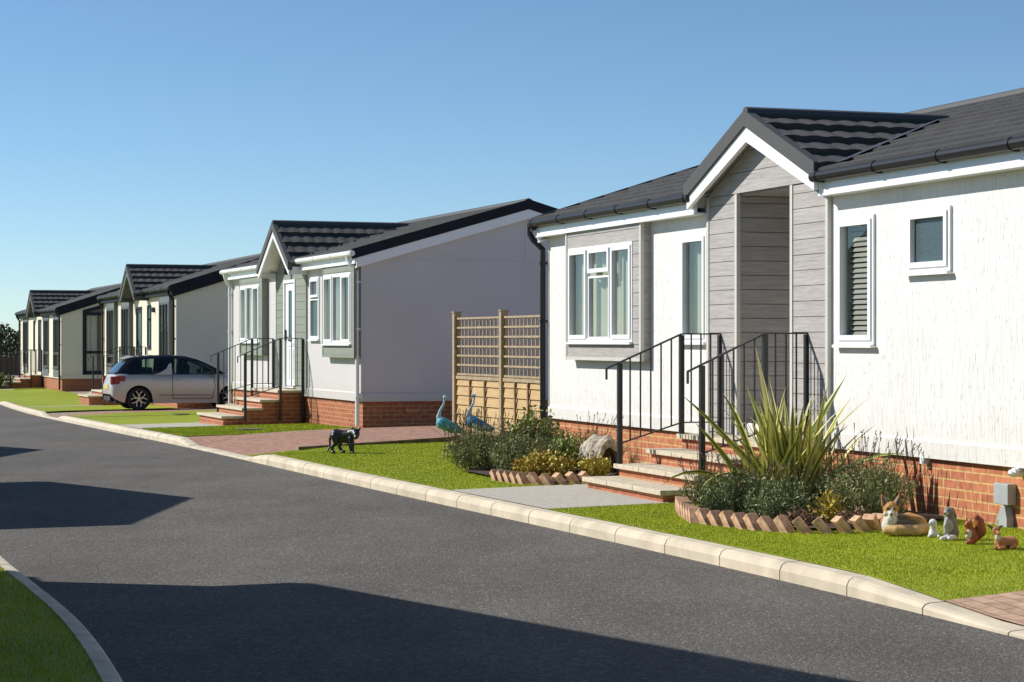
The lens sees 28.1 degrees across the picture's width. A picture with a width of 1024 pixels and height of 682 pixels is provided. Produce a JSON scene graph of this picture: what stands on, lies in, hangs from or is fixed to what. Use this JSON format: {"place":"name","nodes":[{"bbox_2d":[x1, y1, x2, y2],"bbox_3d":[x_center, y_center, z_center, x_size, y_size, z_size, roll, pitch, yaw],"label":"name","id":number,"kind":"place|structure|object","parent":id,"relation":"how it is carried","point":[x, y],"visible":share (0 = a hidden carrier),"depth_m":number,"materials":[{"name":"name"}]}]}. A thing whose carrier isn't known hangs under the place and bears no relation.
{"place":"outdoors","nodes":[
{"label":"outdoors","id":0,"kind":"place"},
{"bbox_2d":[3,383,42,388],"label":"last lawn","id":1,"kind":"structure","parent":0,"point":[19,388],"depth_m":80.66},
{"bbox_2d":[0,371,14,388],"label":"shrub","id":2,"kind":"object","parent":1,"relation":"on","point":[3,379],"visible":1,"depth_m":80.98,"materials":[{"name":"green plant"}]},
{"bbox_2d":[0,389,78,400],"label":"farther lawn","id":3,"kind":"structure","parent":0,"point":[16,394],"depth_m":72.47,"materials":[{"name":"plant"}]},
{"bbox_2d":[0,396,84,406],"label":"lawn","id":4,"kind":"structure","parent":0,"point":[52,401],"depth_m":63.69,"materials":[{"name":"plant"}]},
{"bbox_2d":[0,565,102,681],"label":"opposite lawn","id":5,"kind":"structure","parent":0,"point":[37,651],"depth_m":10.44,"materials":[{"name":"plant"}]},
{"bbox_2d":[28,404,175,411],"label":"lawn","id":6,"kind":"structure","parent":0,"point":[73,408],"depth_m":55.84,"materials":[{"name":"plant"}]},
{"bbox_2d":[69,410,216,416],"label":"narrow lawn","id":7,"kind":"structure","parent":0,"point":[141,413],"depth_m":48.06,"materials":[{"name":"plant"}]},
{"bbox_2d":[123,422,234,428],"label":"second path","id":8,"kind":"structure","parent":0,"point":[141,426],"depth_m":38.23,"materials":[{"name":"concrete"}]},
{"bbox_2d":[142,423,355,435],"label":"grass","id":9,"kind":"structure","parent":0,"point":[215,430],"depth_m":34.85,"materials":[{"name":"plant"}]},
{"bbox_2d":[187,424,551,455],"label":"brick driveway","id":10,"kind":"structure","parent":0,"point":[252,444],"depth_m":30.87,"materials":[{"name":"brick"}]},
{"bbox_2d":[247,442,618,489],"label":"lawn","id":11,"kind":"structure","parent":0,"point":[425,475],"depth_m":23.78,"materials":[{"name":"plant"}]},
{"bbox_2d":[327,427,360,453],"bbox_3d":[-2.158,1.282,26.450,0.488,0.353,0.252,0,0,24],"label":"panther statue","id":12,"kind":"object","parent":11,"relation":"on","point":[338,437],"visible":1,"depth_m":26.40,"materials":[{"name":"black plastic"}]},
{"bbox_2d":[436,395,462,458],"bbox_3d":[-0.741,1.049,24.882,0.364,0.777,0.204,0,0,0],"label":"heron statue","id":13,"kind":"object","parent":11,"relation":"on","point":[439,422],"visible":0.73,"depth_m":24.86,"materials":[{"name":"paint"}]},
{"bbox_2d":[446,405,480,460],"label":"dried grass clump","id":14,"kind":"object","parent":11,"relation":"on","point":[465,416],"visible":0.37,"depth_m":24.15,"materials":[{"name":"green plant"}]},
{"bbox_2d":[466,394,494,433],"bbox_3d":[-0.392,1.041,25.200,0.380,0.776,0.168,0,0,0],"label":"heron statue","id":15,"kind":"object","parent":11,"relation":"on","point":[475,419],"visible":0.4,"depth_m":25.16,"materials":[{"name":"paint"}]},
{"bbox_2d":[0,405,1023,681],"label":"road","id":16,"kind":"structure","parent":0,"point":[146,559],"depth_m":12.82,"materials":[{"name":"asphalt"}]},
{"bbox_2d":[0,555,122,681],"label":"opposite kerb","id":17,"kind":"structure","parent":16,"relation":"on","point":[102,663],"depth_m":10.99,"materials":[{"name":"concrete"}]},
{"bbox_2d":[0,401,1023,638],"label":"kerb","id":18,"kind":"structure","parent":16,"relation":"on","point":[849,584],"depth_m":15.66,"materials":[{"name":"concrete"}]},
{"bbox_2d":[0,0,1023,342],"label":"sky","id":19,"kind":"structure","parent":0,"point":[132,131],"materials":[{"name":"blue"}]},
{"bbox_2d":[5,375,1023,625],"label":"verge ground","id":20,"kind":"structure","parent":0,"point":[51,413],"depth_m":48.05,"materials":[{"name":"plant"}]},
{"bbox_2d":[0,322,18,356],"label":"hedge","id":21,"kind":"object","parent":20,"relation":"on","point":[10,342],"visible":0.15,"depth_m":123.22,"materials":[{"name":"green plant"}]},
{"bbox_2d":[0,343,20,374],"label":"trellis fence","id":22,"kind":"object","parent":20,"relation":"on","point":[7,365],"visible":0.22,"depth_m":111.99,"materials":[{"name":"black paint"}]},
{"bbox_2d":[0,374,40,388],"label":"front steps","id":23,"kind":"structure","parent":20,"relation":"on","point":[25,382],"depth_m":81.39,"materials":[{"name":"red brick"}]},
{"bbox_2d":[1,349,35,377],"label":"handrail","id":24,"kind":"object","parent":23,"relation":"attached to","point":[21,361],"visible":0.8,"depth_m":83.46,"materials":[{"name":"metal"}]},
{"bbox_2d":[8,350,41,387],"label":"handrail","id":25,"kind":"object","parent":23,"relation":"on","point":[30,372],"visible":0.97,"depth_m":81.30,"materials":[{"name":"metal"}]},
{"bbox_2d":[15,283,120,391],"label":"park home","id":26,"kind":"object","parent":20,"relation":"on","point":[61,330],"visible":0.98,"depth_m":77.04,"materials":[{"name":"white paint"}]},
{"bbox_2d":[23,321,27,365],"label":"window","id":27,"kind":"structure","parent":26,"relation":"in","point":[25,323],"depth_m":87.27,"materials":[{"name":"grey glass"}]},
{"bbox_2d":[37,320,40,370],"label":"door","id":28,"kind":"structure","parent":26,"relation":"in","point":[39,321],"depth_m":82.63,"materials":[{"name":"grey glass"}]},
{"bbox_2d":[42,319,48,367],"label":"window","id":29,"kind":"structure","parent":26,"relation":"in","point":[45,321],"depth_m":80.53,"materials":[{"name":"grey glass"}]},
{"bbox_2d":[52,318,57,368],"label":"window","id":30,"kind":"structure","parent":26,"relation":"in","point":[55,321],"depth_m":77.52,"materials":[{"name":"grey glass"}]},
{"bbox_2d":[83,305,103,374],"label":"gable window","id":31,"kind":"structure","parent":26,"relation":"in","point":[89,318],"depth_m":76.51,"materials":[{"name":"black glass"}]},
{"bbox_2d":[52,408,216,417],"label":"car driveway","id":32,"kind":"structure","parent":20,"relation":"on","point":[107,412],"depth_m":51.37,"materials":[{"name":"brick"}]},
{"bbox_2d":[102,355,232,409],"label":"parked car","id":33,"kind":"object","parent":32,"relation":"on","point":[141,382],"visible":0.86,"depth_m":52.48,"materials":[{"name":"silver metal"}]},
{"bbox_2d":[80,414,198,424],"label":"lawn","id":34,"kind":"structure","parent":20,"relation":"on","point":[154,419],"depth_m":42.99,"materials":[{"name":"plant"}]},
{"bbox_2d":[197,388,301,424],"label":"front steps","id":35,"kind":"structure","parent":20,"relation":"on","point":[262,407],"depth_m":37.81,"materials":[{"name":"red brick"}]},
{"bbox_2d":[210,338,274,411],"bbox_3d":[-5.228,0.656,39.745,1.260,1.427,0.045,0,0,-20],"label":"handrail","id":36,"kind":"object","parent":35,"relation":"on","point":[252,383],"visible":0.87,"depth_m":39.77,"materials":[{"name":"metal"}]},
{"bbox_2d":[237,338,303,421],"bbox_3d":[-4.428,0.707,37.589,1.250,1.527,0.045,0,0,-20],"label":"handrail","id":37,"kind":"object","parent":35,"relation":"on","point":[280,381],"visible":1,"depth_m":37.63,"materials":[{"name":"metal"}]},
{"bbox_2d":[298,436,469,449],"bbox_3d":[-1.718,1.447,28.628,2.601,0.222,0.030,0,0,-20],"label":"edging board","id":38,"kind":"object","parent":20,"relation":"on","point":[429,440],"visible":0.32,"depth_m":28.66,"materials":[{"name":"wood"}]},
{"bbox_2d":[451,312,498,438],"bbox_3d":[-0.473,0.603,28.464,0.120,2.046,1.958,0,0,-20],"label":"lattice fence","id":39,"kind":"object","parent":20,"relation":"on","point":[483,387],"visible":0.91,"depth_m":28.56,"materials":[{"name":"wood"}]},
{"bbox_2d":[502,471,512,482],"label":"edging brick","id":40,"kind":"object","parent":20,"relation":"on","point":[506,474],"visible":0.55,"depth_m":20.94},
{"bbox_2d":[509,471,519,483],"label":"edging brick","id":41,"kind":"object","parent":20,"relation":"on","point":[512,475],"visible":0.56,"depth_m":20.81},
{"bbox_2d":[498,310,539,433],"bbox_3d":[0.136,0.597,26.774,0.120,2.034,1.646,0,0,-19],"label":"lattice fence","id":42,"kind":"object","parent":20,"relation":"on","point":[517,393],"visible":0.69,"depth_m":26.95,"materials":[{"name":"wood"}]},
{"bbox_2d":[516,472,530,484],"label":"edging brick","id":43,"kind":"object","parent":20,"relation":"on","point":[522,478],"visible":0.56,"depth_m":20.68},
{"bbox_2d":[526,472,542,484],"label":"edging brick","id":44,"kind":"object","parent":20,"relation":"on","point":[533,478],"visible":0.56,"depth_m":20.59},
{"bbox_2d":[465,466,618,481],"bbox_3d":[0.040,1.401,23.552,1.659,0.037,5.932,0,0,-15],"label":"planting bed","id":45,"kind":"object","parent":20,"relation":"on","point":[487,471],"visible":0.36,"depth_m":22.09,"materials":[{"name":"soil"}]},
{"bbox_2d":[423,407,527,469],"bbox_3d":[-0.259,1.081,22.714,1.154,0.738,1.012,0,0,30],"label":"lavender bush","id":46,"kind":"object","parent":45,"relation":"on","point":[475,450],"visible":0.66,"depth_m":22.55,"materials":[{"name":"green plant"}]},
{"bbox_2d":[478,412,565,471],"bbox_3d":[0.126,1.099,21.866,0.918,0.697,0.844,0,0,16],"label":"lavender bush","id":47,"kind":"object","parent":45,"relation":"on","point":[504,460],"visible":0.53,"depth_m":21.75,"materials":[{"name":"green plant"}]},
{"bbox_2d":[502,403,569,451],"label":"leafy shrub","id":48,"kind":"object","parent":45,"relation":"on","point":[527,418],"visible":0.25,"depth_m":22.93,"materials":[{"name":"green plant"}]},
{"bbox_2d":[511,445,577,478],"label":"golden shrub","id":49,"kind":"object","parent":45,"relation":"on","point":[536,464],"visible":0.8,"depth_m":21.11,"materials":[{"name":"plant"}]},
{"bbox_2d":[547,429,586,471],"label":"leafy shrub","id":50,"kind":"object","parent":45,"relation":"on","point":[570,450],"visible":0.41,"depth_m":21.98,"materials":[{"name":"green plant"}]},
{"bbox_2d":[532,409,629,459],"bbox_3d":[0.779,1.092,22.869,1.116,0.674,0.831,0,0,0],"label":"lavender bush","id":51,"kind":"object","parent":45,"relation":"on","point":[587,434],"visible":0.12,"depth_m":22.84,"materials":[{"name":"green plant"}]},
{"bbox_2d":[573,450,611,476],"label":"golden shrub","id":52,"kind":"object","parent":45,"relation":"on","point":[594,467],"visible":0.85,"depth_m":21.05,"materials":[{"name":"plant"}]},
{"bbox_2d":[578,434,618,473],"bbox_3d":[0.941,1.209,21.845,0.374,0.433,0.379,0,0,-36],"label":"garden rock","id":53,"kind":"object","parent":45,"relation":"on","point":[604,446],"visible":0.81,"depth_m":21.75,"materials":[{"name":"stone"}]},
{"bbox_2d":[539,473,554,484],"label":"edging brick","id":54,"kind":"object","parent":20,"relation":"on","point":[545,478],"visible":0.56,"depth_m":20.51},
{"bbox_2d":[552,472,568,484],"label":"edging brick","id":55,"kind":"object","parent":20,"relation":"on","point":[558,478],"visible":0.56,"depth_m":20.49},
{"bbox_2d":[565,471,581,483],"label":"edging brick","id":56,"kind":"object","parent":20,"relation":"on","point":[571,477],"visible":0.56,"depth_m":20.55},
{"bbox_2d":[680,501,692,517],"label":"edging brick","id":57,"kind":"object","parent":20,"relation":"on","point":[682,503],"visible":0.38,"depth_m":16.86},
{"bbox_2d":[582,433,803,503],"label":"front steps","id":58,"kind":"structure","parent":20,"relation":"on","point":[644,480],"depth_m":19.39,"materials":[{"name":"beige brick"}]},
{"bbox_2d":[605,333,721,463],"bbox_3d":[1.514,0.566,20.317,1.250,1.285,0.045,0,0,-19],"label":"handrail","id":59,"kind":"object","parent":58,"relation":"on","point":[620,441],"visible":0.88,"depth_m":20.34,"materials":[{"name":"metal"}]},
{"bbox_2d":[686,332,809,483],"bbox_3d":[2.139,0.671,18.513,1.210,1.497,0.045,0,0,-19],"label":"handrail","id":60,"kind":"object","parent":58,"relation":"attached to","point":[701,366],"visible":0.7,"depth_m":18.51,"materials":[{"name":"metal"}]},
{"bbox_2d":[688,507,700,523],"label":"edging brick","id":61,"kind":"object","parent":20,"relation":"on","point":[692,517],"visible":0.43,"depth_m":16.37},
{"bbox_2d":[695,508,710,524],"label":"edging brick","id":62,"kind":"object","parent":20,"relation":"on","point":[701,515],"visible":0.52,"depth_m":16.23,"materials":[{"name":"brick"}]},
{"bbox_2d":[707,510,722,525],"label":"edging brick","id":63,"kind":"object","parent":20,"relation":"on","point":[713,516],"visible":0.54,"depth_m":16.10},
{"bbox_2d":[719,510,734,527],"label":"edging brick","id":64,"kind":"object","parent":20,"relation":"on","point":[725,517],"visible":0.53,"depth_m":15.97,"materials":[{"name":"brick"}]},
{"bbox_2d":[731,512,747,528],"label":"edging brick","id":65,"kind":"object","parent":20,"relation":"on","point":[737,520],"visible":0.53,"depth_m":15.84,"materials":[{"name":"brick"}]},
{"bbox_2d":[743,513,761,530],"bbox_3d":[1.863,1.419,15.717,0.100,0.200,0.062,0,-41,-31],"label":"edging brick","id":66,"kind":"object","parent":20,"relation":"on","point":[750,521],"visible":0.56,"depth_m":15.71,"materials":[{"name":"brick"}]},
{"bbox_2d":[757,515,777,531],"bbox_3d":[1.962,1.427,15.602,0.100,0.200,0.062,0,-43,-45],"label":"edging brick","id":67,"kind":"object","parent":20,"relation":"on","point":[765,523],"visible":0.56,"depth_m":15.59,"materials":[{"name":"brick"}]},
{"bbox_2d":[527,88,1023,528],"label":"park home","id":68,"kind":"object","parent":20,"relation":"on","point":[878,257],"visible":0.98,"depth_m":18.58,"materials":[{"name":"white paint"}]},
{"bbox_2d":[564,241,633,343],"bbox_3d":[1.209,-0.531,23.585,0.530,1.138,2.090,0,0,-18],"label":"window","id":69,"kind":"structure","parent":68,"relation":"in","point":[604,271],"depth_m":23.72,"materials":[{"name":"white plastic"}]},
{"bbox_2d":[676,232,749,344],"bbox_3d":[2.090,-0.536,21.270,0.530,1.148,0.700,0,0,-19],"label":"window","id":70,"kind":"structure","parent":68,"relation":"in","point":[697,240],"depth_m":21.43,"materials":[{"name":"white plastic"}]},
{"bbox_2d":[832,214,875,347],"bbox_3d":[3.203,-0.516,17.934,0.530,1.148,0.710,0,0,-18],"label":"window","id":71,"kind":"structure","parent":68,"relation":"in","point":[869,337],"depth_m":17.95,"materials":[{"name":"white plastic"}]},
{"bbox_2d":[901,205,951,275],"bbox_3d":[3.402,-0.811,16.684,0.110,0.548,0.730,0,0,-19],"label":"window","id":72,"kind":"structure","parent":68,"relation":"in","point":[929,230],"depth_m":16.68,"materials":[{"name":"white plastic"}]},
{"bbox_2d":[773,515,795,532],"bbox_3d":[2.071,1.417,15.494,0.100,0.200,0.062,0,-38,-45],"label":"edging brick","id":73,"kind":"object","parent":20,"relation":"on","point":[782,523],"visible":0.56,"depth_m":15.48,"materials":[{"name":"brick"}]},
{"bbox_2d":[792,516,812,533],"bbox_3d":[2.199,1.417,15.417,0.062,0.200,0.100,-42,-11,13],"label":"edging brick","id":74,"kind":"object","parent":20,"relation":"on","point":[800,524],"visible":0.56,"depth_m":15.38,"materials":[{"name":"brick"}]},
{"bbox_2d":[698,499,943,527],"bbox_3d":[2.320,1.406,16.860,1.750,0.037,2.670,0,0,-18],"label":"planting bed","id":75,"kind":"object","parent":20,"relation":"on","point":[927,516],"visible":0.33,"depth_m":16.31,"materials":[{"name":"soil"}]},
{"bbox_2d":[677,450,741,507],"bbox_3d":[1.679,1.181,17.517,0.555,0.540,0.634,0,0,0],"label":"lavender bush","id":76,"kind":"object","parent":75,"relation":"on","point":[693,489],"visible":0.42,"depth_m":17.49,"materials":[{"name":"green plant"}]},
{"bbox_2d":[685,440,795,512],"bbox_3d":[1.854,1.130,16.737,0.917,0.643,0.638,0,0,-18],"label":"grey shrub","id":77,"kind":"object","parent":75,"relation":"on","point":[733,491],"visible":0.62,"depth_m":16.66,"materials":[{"name":"green plant"}]},
{"bbox_2d":[738,455,819,519],"bbox_3d":[2.118,1.169,16.201,0.684,0.560,0.503,0,0,0],"label":"grey shrub","id":78,"kind":"object","parent":75,"relation":"on","point":[774,509],"visible":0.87,"depth_m":16.15,"materials":[{"name":"green plant"}]},
{"bbox_2d":[663,347,908,508],"bbox_3d":[2.336,0.740,16.964,1.762,1.404,1.321,0,0,34],"label":"striped flax","id":79,"kind":"object","parent":75,"relation":"on","point":[774,435],"visible":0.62,"depth_m":16.94,"materials":[{"name":"green plant"}]},
{"bbox_2d":[780,506,815,527],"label":"dried plant","id":80,"kind":"object","parent":75,"relation":"on","point":[805,518],"visible":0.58,"depth_m":15.76,"materials":[{"name":"brown plant"}]},
{"bbox_2d":[807,488,844,522],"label":"golden shrub","id":81,"kind":"object","parent":75,"relation":"on","point":[830,509],"visible":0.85,"depth_m":15.92,"materials":[{"name":"plant"}]},
{"bbox_2d":[785,422,916,509],"bbox_3d":[2.793,1.050,16.801,1.082,0.763,0.697,0,0,0],"label":"lavender bush","id":82,"kind":"object","parent":75,"relation":"on","point":[833,475],"visible":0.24,"depth_m":16.77,"materials":[{"name":"green plant"}]},
{"bbox_2d":[837,500,867,528],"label":"dried plant","id":83,"kind":"object","parent":75,"relation":"on","point":[844,514],"visible":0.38,"depth_m":15.64,"materials":[{"name":"brown plant"}]},
{"bbox_2d":[821,430,933,518],"bbox_3d":[2.880,1.065,16.155,0.877,0.740,0.724,0,0,0],"label":"lavender bush","id":84,"kind":"object","parent":75,"relation":"on","point":[890,490],"visible":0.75,"depth_m":16.05,"materials":[{"name":"green plant"}]},
{"bbox_2d":[812,517,832,533],"bbox_3d":[2.345,1.416,15.371,0.062,0.200,0.100,-43,-12,13],"label":"edging brick","id":85,"kind":"object","parent":20,"relation":"on","point":[820,524],"visible":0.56,"depth_m":15.33,"materials":[{"name":"brick"}]},
{"bbox_2d":[831,516,853,532],"bbox_3d":[2.491,1.407,15.372,0.062,0.200,0.100,-43,12,-14],"label":"edging brick","id":86,"kind":"object","parent":20,"relation":"on","point":[840,524],"visible":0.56,"depth_m":15.32,"materials":[{"name":"brick"}]},
{"bbox_2d":[849,515,870,531],"bbox_3d":[2.637,1.409,15.421,0.062,0.200,0.100,-39,12,-15],"label":"edging brick","id":87,"kind":"object","parent":20,"relation":"on","point":[858,523],"visible":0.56,"depth_m":15.37,"materials":[{"name":"brick"}]},
{"bbox_2d":[862,514,880,529],"bbox_3d":[2.733,1.403,15.536,0.100,0.200,0.062,0,40,35],"label":"edging brick","id":88,"kind":"object","parent":20,"relation":"on","point":[871,521],"visible":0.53,"depth_m":15.48,"materials":[{"name":"brick"}]},
{"bbox_2d":[454,484,674,508],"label":"concrete path","id":89,"kind":"structure","parent":0,"point":[563,496],"depth_m":19.11,"materials":[{"name":"concrete"}]},
{"bbox_2d":[549,501,1023,599],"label":"lawn","id":90,"kind":"structure","parent":0,"point":[991,584],"depth_m":13.90,"materials":[{"name":"plant"}]},
{"bbox_2d":[880,494,929,535],"bbox_3d":[2.906,1.293,15.131,0.360,0.327,0.277,0,0,6],"label":"fox statue","id":91,"kind":"object","parent":90,"relation":"on","point":[893,522],"visible":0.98,"depth_m":15.07,"materials":[{"name":"ceramic"}]},
{"bbox_2d":[928,519,939,537],"bbox_3d":[3.071,1.370,14.939,0.089,0.146,0.091,0,0,0],"label":"pup statue","id":92,"kind":"object","parent":90,"relation":"on","point":[933,530],"visible":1,"depth_m":14.92,"materials":[{"name":"paint"}]},
{"bbox_2d":[940,506,958,540],"bbox_3d":[3.151,1.313,14.732,0.114,0.241,0.172,0,0,26],"label":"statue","id":93,"kind":"object","parent":90,"relation":"on","point":[950,529],"visible":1,"depth_m":14.70,"materials":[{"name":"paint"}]},
{"bbox_2d":[964,515,986,544],"bbox_3d":[3.263,1.329,14.451,0.181,0.209,0.093,0,0,-24],"label":"squirrel statue","id":94,"kind":"object","parent":90,"relation":"on","point":[976,532],"visible":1,"depth_m":14.42,"materials":[{"name":"ceramic"}]},
{"bbox_2d":[987,525,1018,549],"bbox_3d":[3.383,1.348,14.079,0.226,0.170,0.117,0,0,-15],"label":"fawn statue","id":95,"kind":"object","parent":90,"relation":"on","point":[1006,542],"visible":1,"depth_m":14.06,"materials":[{"name":"ceramic"}]},
{"bbox_2d":[945,591,1023,624],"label":"driveway","id":96,"kind":"structure","parent":0,"point":[1008,606],"depth_m":11.76,"materials":[{"name":"brick"}]},
{"bbox_3d":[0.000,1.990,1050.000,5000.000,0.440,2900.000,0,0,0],"label":"ground","id":97,"kind":"structure","parent":0,"visible":0},
{"bbox_2d":[78,389,119,405],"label":"front steps","id":98,"kind":"structure","parent":97,"relation":"on","point":[95,398],"depth_m":58.98,"materials":[{"name":"red brick"}]},
{"bbox_2d":[88,346,134,392],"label":"handrail","id":99,"kind":"object","parent":98,"relation":"attached to","point":[93,382],"visible":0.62,"depth_m":61.06,"materials":[{"name":"metal"}]},
{"bbox_2d":[98,347,146,398],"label":"handrail","id":100,"kind":"object","parent":98,"relation":"attached to","point":[117,357],"visible":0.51,"depth_m":58.96,"materials":[{"name":"metal"}]},
{"bbox_2d":[96,253,260,408],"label":"park home","id":101,"kind":"object","parent":97,"relation":"on","point":[168,309],"visible":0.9,"depth_m":56.44,"materials":[{"name":"white paint"}]},
{"bbox_2d":[105,309,113,365],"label":"window","id":102,"kind":"structure","parent":101,"relation":"in","point":[110,312],"depth_m":65.73,"materials":[{"name":"grey glass"}]},
{"bbox_2d":[121,307,128,359],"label":"window","id":103,"kind":"structure","parent":101,"relation":"in","point":[125,310],"depth_m":62.63,"materials":[{"name":"grey glass"}]},
{"bbox_2d":[136,307,141,355],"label":"door","id":104,"kind":"structure","parent":101,"relation":"in","point":[138,309],"depth_m":60.73,"materials":[{"name":"grey glass"}]},
{"bbox_2d":[145,305,150,348],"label":"window","id":105,"kind":"structure","parent":101,"relation":"in","point":[148,306],"depth_m":58.87,"materials":[{"name":"clear glass"}]},
{"bbox_2d":[159,302,168,354],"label":"window","id":106,"kind":"structure","parent":101,"relation":"in","point":[161,305],"depth_m":55.95,"materials":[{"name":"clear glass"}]},
{"bbox_2d":[219,198,556,427],"bbox_3d":[-1.550,-0.242,39.913,6.475,4.425,10.210,0,0,-20],"label":"park home","id":107,"kind":"object","parent":97,"relation":"on","point":[363,310],"visible":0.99,"depth_m":35.07,"materials":[{"name":"white paint"}]},
{"bbox_2d":[238,284,259,342],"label":"window","id":108,"kind":"structure","parent":107,"relation":"in","point":[250,294],"depth_m":41.72,"materials":[{"name":"white plastic"}]},
{"bbox_2d":[282,279,296,387],"bbox_3d":[-4.201,-0.140,38.792,0.110,2.040,0.880,0,0,-20],"label":"door","id":109,"kind":"structure","parent":107,"relation":"in","point":[289,294],"depth_m":38.89,"materials":[{"name":"white plastic"}]},
{"bbox_2d":[307,276,319,340],"bbox_3d":[-3.572,-0.581,37.104,0.110,1.158,0.680,0,0,-20],"label":"window","id":110,"kind":"structure","parent":107,"relation":"in","point":[314,282],"depth_m":37.11,"materials":[{"name":"white plastic"}]},
{"bbox_2d":[321,272,351,345],"bbox_3d":[-2.809,-0.541,35.324,0.530,1.238,1.810,0,0,-20],"label":"window","id":111,"kind":"structure","parent":107,"relation":"in","point":[337,285],"depth_m":35.48,"materials":[{"name":"white plastic"}]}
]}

